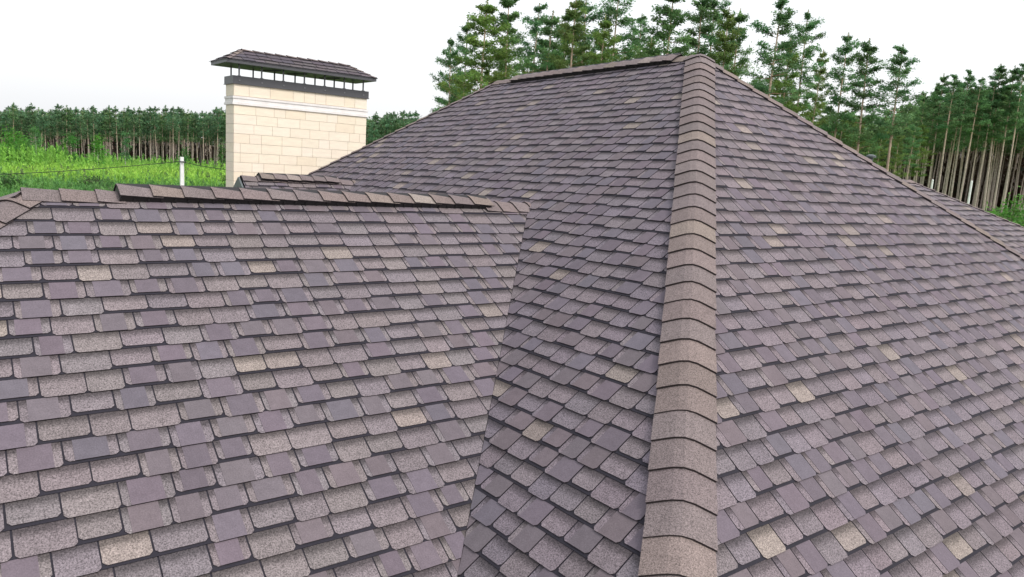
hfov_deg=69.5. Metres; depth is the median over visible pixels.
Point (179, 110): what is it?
pine tree
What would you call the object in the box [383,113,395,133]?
pine tree
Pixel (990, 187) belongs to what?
pine tree
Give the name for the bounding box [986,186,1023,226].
bush
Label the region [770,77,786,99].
pine tree
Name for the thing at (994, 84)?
pine tree
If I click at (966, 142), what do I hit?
pine tree
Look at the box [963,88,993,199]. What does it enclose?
pine tree
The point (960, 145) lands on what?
pine tree
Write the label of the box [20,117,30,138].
pine tree
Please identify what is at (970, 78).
pine tree
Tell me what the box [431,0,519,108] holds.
pine tree
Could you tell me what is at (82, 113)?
pine tree
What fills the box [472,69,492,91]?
pine tree
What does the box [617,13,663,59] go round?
pine tree
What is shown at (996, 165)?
pine tree
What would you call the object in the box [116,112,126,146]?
pine tree
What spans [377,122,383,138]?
pine tree
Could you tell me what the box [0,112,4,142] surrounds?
pine tree
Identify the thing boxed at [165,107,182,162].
pine tree
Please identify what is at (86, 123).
pine tree
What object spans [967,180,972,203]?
concrete post
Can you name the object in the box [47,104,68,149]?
pine tree
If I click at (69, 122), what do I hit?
pine tree
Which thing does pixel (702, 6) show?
pine tree
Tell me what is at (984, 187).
pine tree
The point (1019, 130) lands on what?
pine tree
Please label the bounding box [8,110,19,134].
pine tree
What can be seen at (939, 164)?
pine tree
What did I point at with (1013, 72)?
pine tree
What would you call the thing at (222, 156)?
bush
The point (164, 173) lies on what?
meadow growth
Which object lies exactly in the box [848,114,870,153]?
pine tree
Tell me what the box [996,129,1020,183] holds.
pine tree
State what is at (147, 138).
pine tree
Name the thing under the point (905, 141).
pine tree
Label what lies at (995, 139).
pine tree
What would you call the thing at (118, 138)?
pine tree
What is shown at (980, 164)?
pine tree
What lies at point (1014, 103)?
pine tree
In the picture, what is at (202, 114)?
pine tree
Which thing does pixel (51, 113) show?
pine tree
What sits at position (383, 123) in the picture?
pine tree
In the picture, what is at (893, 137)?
pine tree
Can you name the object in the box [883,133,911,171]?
pine tree
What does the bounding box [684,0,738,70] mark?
pine tree
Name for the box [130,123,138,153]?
pine tree
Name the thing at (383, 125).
pine tree
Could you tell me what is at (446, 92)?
pine tree
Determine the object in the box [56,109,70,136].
pine tree
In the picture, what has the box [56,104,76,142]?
pine tree
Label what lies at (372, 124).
pine tree
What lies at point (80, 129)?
pine tree
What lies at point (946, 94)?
pine tree
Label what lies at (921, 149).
pine tree
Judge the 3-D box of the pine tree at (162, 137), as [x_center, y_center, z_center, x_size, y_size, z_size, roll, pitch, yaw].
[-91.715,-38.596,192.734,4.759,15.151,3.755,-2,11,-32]
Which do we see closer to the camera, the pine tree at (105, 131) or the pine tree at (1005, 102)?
the pine tree at (1005, 102)
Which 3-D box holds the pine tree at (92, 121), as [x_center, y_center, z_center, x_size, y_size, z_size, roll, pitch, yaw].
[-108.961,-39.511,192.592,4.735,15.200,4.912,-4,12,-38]
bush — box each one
[0,124,31,165]
[0,173,30,188]
[11,135,35,156]
[52,133,85,163]
[77,173,113,188]
[176,146,192,168]
[209,140,225,170]
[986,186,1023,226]
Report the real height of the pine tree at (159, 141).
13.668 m
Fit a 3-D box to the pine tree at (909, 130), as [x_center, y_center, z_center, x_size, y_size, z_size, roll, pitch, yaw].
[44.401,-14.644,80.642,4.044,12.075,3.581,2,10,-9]
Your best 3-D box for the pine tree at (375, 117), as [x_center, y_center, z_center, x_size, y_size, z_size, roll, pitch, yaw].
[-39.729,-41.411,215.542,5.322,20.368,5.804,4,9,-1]
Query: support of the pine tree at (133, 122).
on the ground
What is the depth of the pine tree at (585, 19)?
50.39 m
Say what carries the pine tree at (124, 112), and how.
on the ground
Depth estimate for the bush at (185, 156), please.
176.48 m
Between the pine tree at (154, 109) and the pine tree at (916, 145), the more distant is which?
the pine tree at (154, 109)
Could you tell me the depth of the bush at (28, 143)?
155.94 m
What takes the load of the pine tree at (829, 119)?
on the ground
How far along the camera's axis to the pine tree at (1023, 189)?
82.47 m
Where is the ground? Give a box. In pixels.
[30,135,1022,216]
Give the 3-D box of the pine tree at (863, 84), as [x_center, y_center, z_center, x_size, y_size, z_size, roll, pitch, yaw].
[20.504,-7.125,43.219,3.583,14.494,3.660,1,10,-17]
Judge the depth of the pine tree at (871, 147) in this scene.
62.42 m
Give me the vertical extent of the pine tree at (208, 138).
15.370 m
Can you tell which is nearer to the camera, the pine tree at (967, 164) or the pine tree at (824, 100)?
the pine tree at (824, 100)
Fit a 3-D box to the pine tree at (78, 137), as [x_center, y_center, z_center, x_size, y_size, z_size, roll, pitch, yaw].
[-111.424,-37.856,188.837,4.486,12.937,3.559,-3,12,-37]
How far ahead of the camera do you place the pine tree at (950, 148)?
82.31 m
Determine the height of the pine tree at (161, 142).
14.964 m
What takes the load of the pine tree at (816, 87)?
on the ground
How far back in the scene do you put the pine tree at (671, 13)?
43.05 m
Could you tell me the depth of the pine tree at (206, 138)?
202.93 m
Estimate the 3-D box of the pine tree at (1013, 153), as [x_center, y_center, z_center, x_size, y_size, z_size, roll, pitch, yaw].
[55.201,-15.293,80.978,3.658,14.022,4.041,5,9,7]
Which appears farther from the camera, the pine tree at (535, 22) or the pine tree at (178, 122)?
the pine tree at (178, 122)
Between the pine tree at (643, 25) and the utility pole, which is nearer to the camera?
the utility pole
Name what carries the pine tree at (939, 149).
on the ground
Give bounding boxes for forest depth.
[2,106,1023,207]
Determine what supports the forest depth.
on the ground
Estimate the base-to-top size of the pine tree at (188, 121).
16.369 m
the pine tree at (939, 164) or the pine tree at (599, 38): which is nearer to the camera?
the pine tree at (599, 38)
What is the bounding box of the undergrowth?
[0,131,1023,209]
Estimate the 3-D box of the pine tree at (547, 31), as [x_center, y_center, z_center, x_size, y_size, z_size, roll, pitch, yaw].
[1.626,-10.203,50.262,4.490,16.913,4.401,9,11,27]
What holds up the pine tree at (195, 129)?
on the ground
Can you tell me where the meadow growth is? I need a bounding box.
[0,140,1023,223]
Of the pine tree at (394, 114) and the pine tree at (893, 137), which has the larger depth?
the pine tree at (394, 114)
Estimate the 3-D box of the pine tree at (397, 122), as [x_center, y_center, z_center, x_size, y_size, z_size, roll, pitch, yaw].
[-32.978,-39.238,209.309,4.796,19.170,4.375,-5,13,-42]
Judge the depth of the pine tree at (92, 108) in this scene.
183.96 m
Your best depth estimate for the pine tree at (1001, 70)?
71.89 m
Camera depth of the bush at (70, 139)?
156.43 m
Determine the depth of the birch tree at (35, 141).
153.96 m
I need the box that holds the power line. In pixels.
[0,161,179,174]
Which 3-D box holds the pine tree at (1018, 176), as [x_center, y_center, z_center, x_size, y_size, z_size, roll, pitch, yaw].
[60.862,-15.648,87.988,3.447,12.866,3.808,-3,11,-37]
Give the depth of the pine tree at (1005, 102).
81.97 m
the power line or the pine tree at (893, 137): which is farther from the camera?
the pine tree at (893, 137)
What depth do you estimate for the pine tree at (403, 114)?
207.05 m
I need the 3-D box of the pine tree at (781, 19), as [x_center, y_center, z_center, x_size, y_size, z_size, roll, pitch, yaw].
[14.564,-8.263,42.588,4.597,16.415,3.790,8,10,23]
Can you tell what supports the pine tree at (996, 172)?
on the ground
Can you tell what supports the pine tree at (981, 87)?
on the ground
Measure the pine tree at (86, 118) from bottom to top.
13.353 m
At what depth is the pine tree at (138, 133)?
194.79 m
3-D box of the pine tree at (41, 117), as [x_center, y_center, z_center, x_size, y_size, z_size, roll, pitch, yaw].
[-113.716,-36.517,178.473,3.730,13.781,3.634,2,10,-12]
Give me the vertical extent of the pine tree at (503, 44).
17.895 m
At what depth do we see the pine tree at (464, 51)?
52.44 m
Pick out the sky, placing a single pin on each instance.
(121, 54)
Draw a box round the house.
[0,49,1023,576]
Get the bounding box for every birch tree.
[23,125,49,157]
[84,133,110,167]
[118,131,132,164]
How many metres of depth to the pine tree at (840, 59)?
44.71 m
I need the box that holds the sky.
[0,0,1023,124]
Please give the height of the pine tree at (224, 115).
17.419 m
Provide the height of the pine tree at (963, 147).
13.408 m
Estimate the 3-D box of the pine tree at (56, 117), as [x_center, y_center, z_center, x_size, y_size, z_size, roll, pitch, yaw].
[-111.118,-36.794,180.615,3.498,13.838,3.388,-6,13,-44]
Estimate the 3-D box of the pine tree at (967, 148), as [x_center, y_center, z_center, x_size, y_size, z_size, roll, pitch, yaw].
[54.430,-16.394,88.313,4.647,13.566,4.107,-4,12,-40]
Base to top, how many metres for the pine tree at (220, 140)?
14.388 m
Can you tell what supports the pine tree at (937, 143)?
on the ground
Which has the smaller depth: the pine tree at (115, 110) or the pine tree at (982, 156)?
the pine tree at (982, 156)
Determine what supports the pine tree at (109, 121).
on the ground
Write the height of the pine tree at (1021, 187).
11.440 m
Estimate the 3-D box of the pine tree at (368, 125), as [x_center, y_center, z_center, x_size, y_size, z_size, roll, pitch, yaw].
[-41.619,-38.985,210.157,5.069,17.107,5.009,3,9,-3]
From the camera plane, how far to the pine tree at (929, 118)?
74.37 m
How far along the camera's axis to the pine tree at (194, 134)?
202.60 m
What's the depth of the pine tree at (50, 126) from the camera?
181.79 m
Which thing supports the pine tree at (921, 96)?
on the ground
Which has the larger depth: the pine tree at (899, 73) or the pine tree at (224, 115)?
the pine tree at (224, 115)
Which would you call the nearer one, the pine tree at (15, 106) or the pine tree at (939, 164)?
the pine tree at (939, 164)
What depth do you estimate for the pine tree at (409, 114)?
212.35 m
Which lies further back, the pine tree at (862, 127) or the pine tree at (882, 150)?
the pine tree at (882, 150)
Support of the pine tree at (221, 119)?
on the ground
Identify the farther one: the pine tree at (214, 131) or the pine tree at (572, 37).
the pine tree at (214, 131)
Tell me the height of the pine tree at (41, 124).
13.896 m
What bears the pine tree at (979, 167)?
on the ground
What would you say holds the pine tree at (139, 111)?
on the ground
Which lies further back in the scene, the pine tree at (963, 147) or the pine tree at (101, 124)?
the pine tree at (101, 124)
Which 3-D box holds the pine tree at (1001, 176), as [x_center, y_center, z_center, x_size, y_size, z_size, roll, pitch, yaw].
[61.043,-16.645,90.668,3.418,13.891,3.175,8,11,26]
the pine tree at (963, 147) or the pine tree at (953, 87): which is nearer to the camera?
the pine tree at (953, 87)
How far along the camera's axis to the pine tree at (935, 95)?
72.76 m
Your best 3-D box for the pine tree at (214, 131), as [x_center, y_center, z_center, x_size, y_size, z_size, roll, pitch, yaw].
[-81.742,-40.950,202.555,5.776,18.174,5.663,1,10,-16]
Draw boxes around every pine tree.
[0,111,16,131]
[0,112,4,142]
[4,104,27,140]
[7,102,19,141]
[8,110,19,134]
[15,113,26,136]
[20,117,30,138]
[23,103,40,141]
[23,107,39,144]
[23,112,39,137]
[35,110,48,132]
[36,109,46,146]
[37,115,53,149]
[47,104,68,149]
[47,114,55,139]
[49,112,55,145]
[50,110,63,132]
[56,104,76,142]
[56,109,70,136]
[62,110,75,154]
[63,107,73,157]
[69,107,82,152]
[71,116,80,156]
[76,117,86,153]
[79,108,90,157]
[82,110,92,136]
[82,113,93,150]
[85,105,102,153]
[86,110,99,143]
[92,112,104,133]
[92,115,104,145]
[99,118,111,157]
[100,109,119,154]
[101,108,110,146]
[103,105,114,154]
[109,106,123,159]
[112,118,120,141]
[115,108,130,151]
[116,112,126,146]
[120,117,133,140]
[122,106,135,153]
[127,107,141,158]
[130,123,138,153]
[131,106,144,161]
[134,115,149,158]
[141,107,157,160]
[141,110,152,161]
[141,120,149,141]
[145,111,163,158]
[148,106,162,157]
[151,111,165,162]
[156,113,167,163]
[156,118,165,156]
[161,105,169,158]
[162,111,174,159]
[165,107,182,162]
[165,124,177,156]
[172,108,187,160]
[173,109,186,154]
[174,107,187,141]
[181,109,194,154]
[185,112,198,157]
[186,116,199,157]
[191,111,205,162]
[195,111,212,162]
[197,117,210,162]
[198,117,213,163]
[203,115,214,160]
[208,107,222,165]
[209,108,224,158]
[210,112,225,140]
[211,107,223,158]
[214,122,225,152]
[215,107,225,138]
[366,122,372,144]
[367,122,380,143]
[368,114,379,139]
[371,111,382,137]
[377,116,388,135]
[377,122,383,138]
[378,118,389,137]
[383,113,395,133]
[387,111,400,134]
[391,116,400,132]
[396,111,410,129]
[405,111,415,123]
[412,110,420,120]
[430,37,467,111]
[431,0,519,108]
[434,19,480,110]
[434,75,455,109]
[465,0,536,95]
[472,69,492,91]
[489,42,512,82]
[513,2,555,73]
[519,10,565,71]
[538,14,579,67]
[546,0,593,68]
[555,0,617,69]
[585,0,647,64]
[585,14,621,64]
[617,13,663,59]
[622,45,640,59]
[631,0,694,58]
[640,38,658,57]
[672,0,722,56]
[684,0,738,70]
[708,7,745,75]
[720,8,761,84]
[732,0,814,104]
[764,38,815,117]
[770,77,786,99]
[779,9,826,113]
[798,49,830,126]
[806,98,831,126]
[817,32,863,137]
[822,105,834,135]
[827,38,894,157]
[833,110,849,146]
[841,110,864,151]
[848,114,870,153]
[864,122,880,164]
[865,43,922,170]
[873,122,893,167]
[880,116,903,170]
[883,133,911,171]
[885,127,909,177]
[890,101,918,173]
[897,127,911,168]
[902,121,923,179]
[903,94,931,181]
[903,123,936,181]
[904,101,940,179]
[907,91,927,179]
[909,95,923,179]
[914,90,948,183]
[915,86,944,184]
[917,73,952,187]
[920,97,942,183]
[921,123,949,186]
[922,115,949,148]
[928,74,973,191]
[931,93,947,179]
[934,113,952,189]
[935,92,953,168]
[935,141,959,192]
[935,142,941,190]
[941,109,963,193]
[942,86,976,192]
[942,119,972,195]
[944,81,974,193]
[949,69,984,196]
[949,88,983,198]
[954,109,978,198]
[957,96,979,179]
[959,77,995,200]
[961,89,983,198]
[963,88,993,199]
[964,139,974,202]
[971,134,998,205]
[972,141,988,180]
[973,74,1007,206]
[973,106,1000,205]
[976,87,998,207]
[978,64,1020,209]
[980,94,1021,206]
[980,142,993,206]
[983,108,1017,209]
[987,148,997,206]
[988,84,1018,209]
[989,65,1023,212]
[991,143,1001,205]
[995,132,1011,208]
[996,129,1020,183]
[1001,63,1023,211]
[1001,101,1023,204]
[1004,86,1023,204]
[1007,135,1023,207]
[1008,133,1023,206]
[1011,124,1023,208]
[1012,127,1023,199]
[1017,138,1023,208]
[1018,135,1023,210]
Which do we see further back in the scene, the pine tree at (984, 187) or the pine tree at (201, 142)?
the pine tree at (201, 142)
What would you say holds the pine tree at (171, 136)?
on the ground
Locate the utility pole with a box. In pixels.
[180,157,184,185]
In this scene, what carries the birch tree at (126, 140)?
on the ground
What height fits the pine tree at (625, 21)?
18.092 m
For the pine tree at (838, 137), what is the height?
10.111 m
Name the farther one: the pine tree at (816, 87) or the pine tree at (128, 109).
the pine tree at (128, 109)
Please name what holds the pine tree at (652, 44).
on the ground
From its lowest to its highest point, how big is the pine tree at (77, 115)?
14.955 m
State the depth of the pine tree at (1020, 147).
85.95 m
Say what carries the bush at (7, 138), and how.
on the ground
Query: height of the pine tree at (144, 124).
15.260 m
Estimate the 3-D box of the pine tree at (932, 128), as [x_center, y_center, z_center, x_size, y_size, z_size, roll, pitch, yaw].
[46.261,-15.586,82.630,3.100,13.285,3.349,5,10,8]
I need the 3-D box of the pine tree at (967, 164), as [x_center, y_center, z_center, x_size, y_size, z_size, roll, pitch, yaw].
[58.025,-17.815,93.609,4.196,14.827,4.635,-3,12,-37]
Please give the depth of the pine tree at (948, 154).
94.11 m
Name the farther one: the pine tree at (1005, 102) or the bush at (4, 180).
the bush at (4, 180)
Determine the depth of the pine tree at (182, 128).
196.08 m
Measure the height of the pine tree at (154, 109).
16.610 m
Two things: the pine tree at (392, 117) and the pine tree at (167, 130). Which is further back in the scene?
the pine tree at (392, 117)
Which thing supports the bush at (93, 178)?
on the ground
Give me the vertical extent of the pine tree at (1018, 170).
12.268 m
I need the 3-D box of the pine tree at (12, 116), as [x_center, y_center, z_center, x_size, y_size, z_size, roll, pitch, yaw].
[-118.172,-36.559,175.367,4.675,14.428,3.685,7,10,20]
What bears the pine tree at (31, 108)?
on the ground
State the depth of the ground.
300.48 m
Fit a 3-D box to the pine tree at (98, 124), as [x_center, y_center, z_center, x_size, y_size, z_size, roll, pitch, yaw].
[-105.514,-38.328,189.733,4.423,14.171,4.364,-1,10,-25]
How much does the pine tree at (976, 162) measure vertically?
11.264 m
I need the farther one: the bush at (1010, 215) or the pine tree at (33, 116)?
the pine tree at (33, 116)
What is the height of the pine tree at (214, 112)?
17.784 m
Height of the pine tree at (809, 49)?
16.602 m
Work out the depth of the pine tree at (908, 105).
84.19 m
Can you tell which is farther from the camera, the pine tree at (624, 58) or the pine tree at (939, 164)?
the pine tree at (939, 164)
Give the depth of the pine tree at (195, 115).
196.17 m
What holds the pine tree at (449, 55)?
on the ground
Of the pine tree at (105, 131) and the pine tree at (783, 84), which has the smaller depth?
the pine tree at (783, 84)
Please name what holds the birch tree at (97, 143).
on the ground
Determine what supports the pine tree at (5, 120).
on the ground
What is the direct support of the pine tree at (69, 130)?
on the ground
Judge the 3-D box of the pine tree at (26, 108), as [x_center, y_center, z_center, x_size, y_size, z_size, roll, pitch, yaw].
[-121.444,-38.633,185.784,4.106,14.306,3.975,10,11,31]
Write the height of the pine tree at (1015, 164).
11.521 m
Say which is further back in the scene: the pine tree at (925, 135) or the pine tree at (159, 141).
the pine tree at (159, 141)
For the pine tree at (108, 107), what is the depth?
193.81 m
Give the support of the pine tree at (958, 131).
on the ground
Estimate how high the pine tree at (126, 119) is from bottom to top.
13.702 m
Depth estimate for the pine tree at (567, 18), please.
56.82 m
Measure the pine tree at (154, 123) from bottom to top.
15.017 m
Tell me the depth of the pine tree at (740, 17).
51.36 m
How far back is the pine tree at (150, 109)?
191.14 m
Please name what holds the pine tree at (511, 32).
on the ground
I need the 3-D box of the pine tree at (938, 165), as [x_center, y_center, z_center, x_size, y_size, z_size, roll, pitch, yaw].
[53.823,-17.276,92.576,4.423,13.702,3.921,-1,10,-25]
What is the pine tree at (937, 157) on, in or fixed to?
on the ground
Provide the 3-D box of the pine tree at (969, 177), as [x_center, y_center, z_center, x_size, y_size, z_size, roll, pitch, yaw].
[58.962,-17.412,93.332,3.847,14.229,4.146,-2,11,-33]
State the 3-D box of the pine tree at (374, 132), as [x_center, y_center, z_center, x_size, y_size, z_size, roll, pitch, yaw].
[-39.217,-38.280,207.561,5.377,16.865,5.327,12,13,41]
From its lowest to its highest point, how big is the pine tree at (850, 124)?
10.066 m
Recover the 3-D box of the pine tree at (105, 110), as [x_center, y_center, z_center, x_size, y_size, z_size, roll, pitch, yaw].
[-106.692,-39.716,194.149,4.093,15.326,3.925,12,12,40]
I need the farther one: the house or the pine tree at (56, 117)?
the pine tree at (56, 117)
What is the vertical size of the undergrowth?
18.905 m
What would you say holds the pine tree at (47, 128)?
on the ground
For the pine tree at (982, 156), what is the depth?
79.07 m
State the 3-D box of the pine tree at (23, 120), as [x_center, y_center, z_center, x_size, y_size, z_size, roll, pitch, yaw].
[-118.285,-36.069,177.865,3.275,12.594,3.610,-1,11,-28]
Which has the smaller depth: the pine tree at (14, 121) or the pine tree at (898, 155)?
the pine tree at (898, 155)
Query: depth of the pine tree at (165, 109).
198.46 m
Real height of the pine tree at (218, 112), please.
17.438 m
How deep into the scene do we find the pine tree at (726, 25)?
43.61 m
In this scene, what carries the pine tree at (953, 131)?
on the ground
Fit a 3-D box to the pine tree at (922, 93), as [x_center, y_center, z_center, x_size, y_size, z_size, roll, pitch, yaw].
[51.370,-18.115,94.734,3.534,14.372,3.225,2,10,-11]
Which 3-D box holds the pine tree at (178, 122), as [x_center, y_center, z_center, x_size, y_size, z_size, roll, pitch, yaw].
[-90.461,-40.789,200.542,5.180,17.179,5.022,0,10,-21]
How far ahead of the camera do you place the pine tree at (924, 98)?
77.55 m
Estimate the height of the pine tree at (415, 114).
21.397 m

